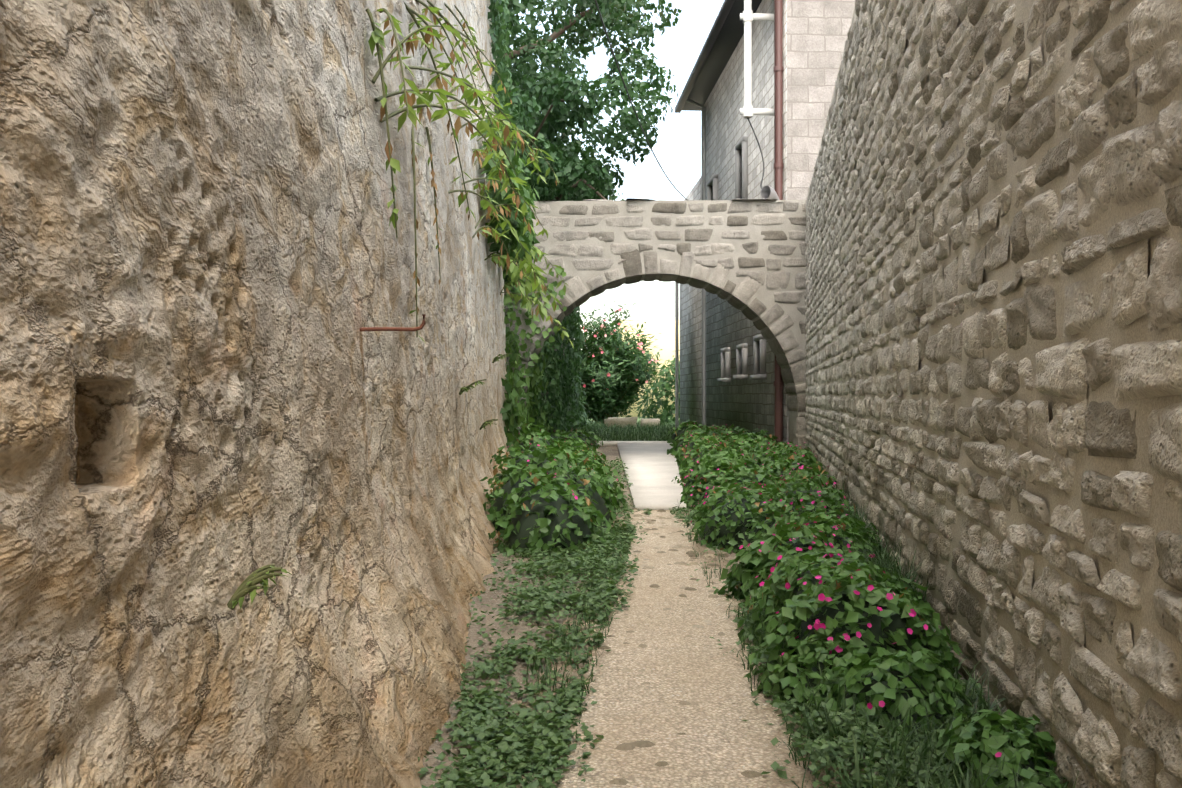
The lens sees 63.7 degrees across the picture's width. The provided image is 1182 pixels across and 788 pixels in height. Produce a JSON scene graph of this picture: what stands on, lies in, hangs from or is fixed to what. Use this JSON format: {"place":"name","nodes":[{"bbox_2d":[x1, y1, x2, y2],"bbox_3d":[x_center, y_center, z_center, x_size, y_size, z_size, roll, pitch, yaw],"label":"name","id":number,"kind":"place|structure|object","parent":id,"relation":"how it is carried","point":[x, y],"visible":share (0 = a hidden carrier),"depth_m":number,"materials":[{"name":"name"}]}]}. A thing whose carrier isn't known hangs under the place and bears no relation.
{"place":"outdoors","nodes":[
{"label":"outdoors","id":0,"kind":"place"},
{"bbox_2d":[227,0,573,609],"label":"vine","id":1,"kind":"object","parent":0,"point":[378,35],"depth_m":5.46,"materials":[{"name":"green plant"}]},
{"bbox_2d":[380,8,556,322],"bbox_3d":[-0.708,-1.679,8.692,0.796,2.655,10.452,0,0,-2],"label":"climbing vine","id":2,"kind":"object","parent":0,"point":[411,99],"visible":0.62,"depth_m":5.60,"materials":[{"name":"green plant"}]},
{"bbox_2d":[499,0,681,200],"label":"tree","id":3,"kind":"object","parent":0,"point":[532,90],"depth_m":19.44,"materials":[{"name":"green plant"}]},
{"bbox_2d":[510,0,723,352],"label":"sky","id":4,"kind":"structure","parent":0,"point":[677,149],"materials":[{"name":"white"}]},
{"bbox_2d":[572,412,679,440],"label":"lawn","id":5,"kind":"structure","parent":0,"point":[638,419],"depth_m":26.78,"materials":[{"name":"green plant"}]},
{"bbox_2d":[574,301,667,424],"bbox_3d":[0.225,-1.066,34.531,5.134,4.517,4.452,0,0,1],"label":"oleander","id":6,"kind":"object","parent":5,"relation":"on","point":[624,365],"depth_m":33.69,"materials":[{"name":"green plant"}]},
{"bbox_2d":[573,350,679,429],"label":"shrubs","id":7,"kind":"object","parent":5,"relation":"on","point":[663,384],"visible":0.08,"depth_m":36.22,"materials":[{"name":"green plant"}]},
{"bbox_2d":[604,416,659,428],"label":"stone blocks","id":8,"kind":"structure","parent":5,"relation":"on","point":[622,420],"depth_m":29.92,"materials":[{"name":"beige stone"}]},
{"bbox_2d":[675,98,705,427],"bbox_3d":[2.606,-3.052,25.455,0.487,8.274,4.783,0,0,1],"label":"grey downpipe","id":9,"kind":"object","parent":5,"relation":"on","point":[688,100],"visible":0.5,"depth_m":23.11,"materials":[{"name":"grey metal"}]},
{"bbox_2d":[680,177,700,424],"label":"building wall","id":10,"kind":"structure","parent":5,"relation":"on","point":[690,353],"depth_m":25.89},
{"bbox_2d":[598,441,685,510],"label":"concrete path","id":11,"kind":"structure","parent":0,"point":[652,471],"depth_m":11.99,"materials":[{"name":"white concrete"}]},
{"bbox_2d":[617,320,679,416],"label":"house","id":12,"kind":"structure","parent":0,"point":[665,341],"depth_m":45.89,"materials":[{"name":"beige paint"}]},
{"bbox_2d":[457,509,842,787],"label":"gravel path","id":13,"kind":"structure","parent":0,"point":[720,743],"depth_m":3.27,"materials":[{"name":"beige gravel"}]},
{"bbox_2d":[532,508,849,784],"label":"pebbles","id":14,"kind":"object","parent":13,"relation":"on","point":[643,743],"visible":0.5,"depth_m":4.30,"materials":[{"name":"stone"}]},
{"bbox_2d":[504,200,806,448],"bbox_3d":[1.087,-0.973,15.231,5.438,4.080,0.800,0,0,1],"label":"mortar","id":15,"kind":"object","parent":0,"point":[764,295],"depth_m":14.83,"materials":[{"name":"grey concrete"}]},
{"bbox_2d":[583,198,776,200],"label":"stones","id":16,"kind":"object","parent":15,"relation":"on","point":[632,199],"visible":0.08,"depth_m":14.98,"materials":[{"name":"grey stone"}]},
{"bbox_2d":[419,446,1002,787],"bbox_3d":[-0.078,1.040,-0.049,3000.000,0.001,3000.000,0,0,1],"label":"ground","id":17,"kind":"structure","parent":0,"point":[610,453],"depth_m":4.20,"materials":[{"name":"soil"}]},
{"bbox_2d":[74,385,79,482],"bbox_3d":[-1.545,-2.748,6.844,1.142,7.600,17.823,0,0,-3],"label":"niche edge","id":18,"kind":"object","parent":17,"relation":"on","point":[77,477],"depth_m":1.40,"materials":[{"name":"stone"}]},
{"bbox_2d":[0,0,315,787],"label":"wall","id":19,"kind":"structure","parent":17,"relation":"on","point":[135,652],"depth_m":1.40,"materials":[{"name":"stone"}]},
{"bbox_2d":[236,0,493,787],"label":"wall","id":20,"kind":"structure","parent":17,"relation":"on","point":[370,544],"depth_m":2.80,"materials":[{"name":"stone"}]},
{"bbox_2d":[360,314,425,330],"bbox_3d":[-0.668,-0.236,3.168,0.239,0.056,0.013,0,0,1],"label":"iron rod","id":21,"kind":"object","parent":20,"relation":"attached to","point":[421,326],"visible":0.98,"depth_m":3.16,"materials":[{"name":"brown metal"}]},
{"bbox_2d":[438,0,511,559],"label":"wall","id":22,"kind":"structure","parent":17,"relation":"on","point":[477,333],"depth_m":7.72,"materials":[{"name":"stone"}]},
{"bbox_2d":[479,113,566,452],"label":"vine leaves","id":23,"kind":"object","parent":17,"relation":"on","point":[514,384],"visible":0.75,"depth_m":13.14,"materials":[{"name":"green plant"}]},
{"bbox_2d":[514,142,572,434],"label":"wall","id":24,"kind":"structure","parent":17,"relation":"on","point":[515,143],"depth_m":22.61,"materials":[{"name":"stone"}]},
{"bbox_2d":[487,0,586,434],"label":"cypress tree","id":25,"kind":"object","parent":24,"relation":"attached to","point":[561,408],"visible":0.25,"depth_m":20.65,"materials":[{"name":"green plant"}]},
{"bbox_2d":[504,200,806,449],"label":"arch stones","id":26,"kind":"object","parent":17,"relation":"on","point":[745,292],"visible":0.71,"depth_m":14.81,"materials":[{"name":"grey stone"}]},
{"bbox_2d":[760,186,778,199],"bbox_3d":[2.902,-3.158,15.267,0.302,0.330,0.220,0,0,-37],"label":"pipe end","id":27,"kind":"object","parent":26,"relation":"on","point":[768,192],"visible":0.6,"depth_m":15.26,"materials":[{"name":"silver metal"}]},
{"bbox_2d":[490,429,923,637],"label":"dry mirabilis leaves","id":28,"kind":"object","parent":17,"relation":"on","point":[536,480],"visible":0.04,"depth_m":7.34,"materials":[{"name":"green plant"}]},
{"bbox_2d":[418,457,1046,787],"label":"weeds","id":29,"kind":"object","parent":17,"relation":"on","point":[474,726],"visible":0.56,"depth_m":3.10,"materials":[{"name":"green plant"}]},
{"bbox_2d":[701,0,786,443],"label":"building","id":30,"kind":"structure","parent":17,"relation":"on","point":[747,404],"depth_m":19.27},
{"bbox_2d":[675,0,761,112],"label":"eaves","id":31,"kind":"object","parent":30,"relation":"on","point":[725,35],"visible":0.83,"depth_m":20.06,"materials":[{"name":"grey wood"}]},
{"bbox_2d":[707,136,766,381],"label":"window frames","id":32,"kind":"structure","parent":30,"relation":"attached to","point":[742,353],"depth_m":18.60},
{"bbox_2d":[711,149,759,373],"bbox_3d":[2.992,-2.635,19.843,0.006,4.580,5.410,0,0,-3],"label":"window glass","id":33,"kind":"object","parent":32,"relation":"in","point":[741,198],"visible":0.15,"depth_m":19.14,"materials":[{"name":"black glass"}]},
{"bbox_2d":[740,0,773,118],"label":"mast","id":34,"kind":"object","parent":30,"relation":"attached to","point":[748,16],"visible":0.92,"depth_m":15.99,"materials":[{"name":"white metal"}]},
{"bbox_2d":[595,0,764,199],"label":"cables","id":35,"kind":"object","parent":34,"relation":"attached to","point":[637,116],"visible":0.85,"depth_m":15.71,"materials":[{"name":"black rubber"}]},
{"bbox_2d":[773,0,783,442],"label":"brown downpipe","id":36,"kind":"object","parent":30,"relation":"attached to","point":[778,167],"visible":0.69,"depth_m":15.70,"materials":[{"name":"red metal"}]},
{"bbox_2d":[787,0,854,442],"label":"building","id":37,"kind":"structure","parent":30,"relation":"attached to","point":[817,31],"depth_m":15.62,"materials":[{"name":"beige stone"}]},
{"bbox_2d":[480,419,1066,787],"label":"flowering shrubs","id":38,"kind":"object","parent":17,"relation":"on","point":[799,608],"depth_m":4.15,"materials":[{"name":"green plant"}]},
{"bbox_2d":[484,418,1078,787],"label":"grass","id":39,"kind":"structure","parent":17,"relation":"on","point":[962,781],"depth_m":2.90,"materials":[{"name":"green plant"}]},
{"bbox_2d":[805,0,1181,787],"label":"wall stones","id":40,"kind":"object","parent":17,"relation":"on","point":[1131,166],"visible":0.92,"depth_m":2.77,"materials":[{"name":"grey stone"}]},
{"bbox_2d":[806,0,1181,787],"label":"wall mortar","id":41,"kind":"object","parent":17,"relation":"on","point":[1164,512],"visible":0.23,"depth_m":2.51,"materials":[{"name":"grey concrete"}]}
]}

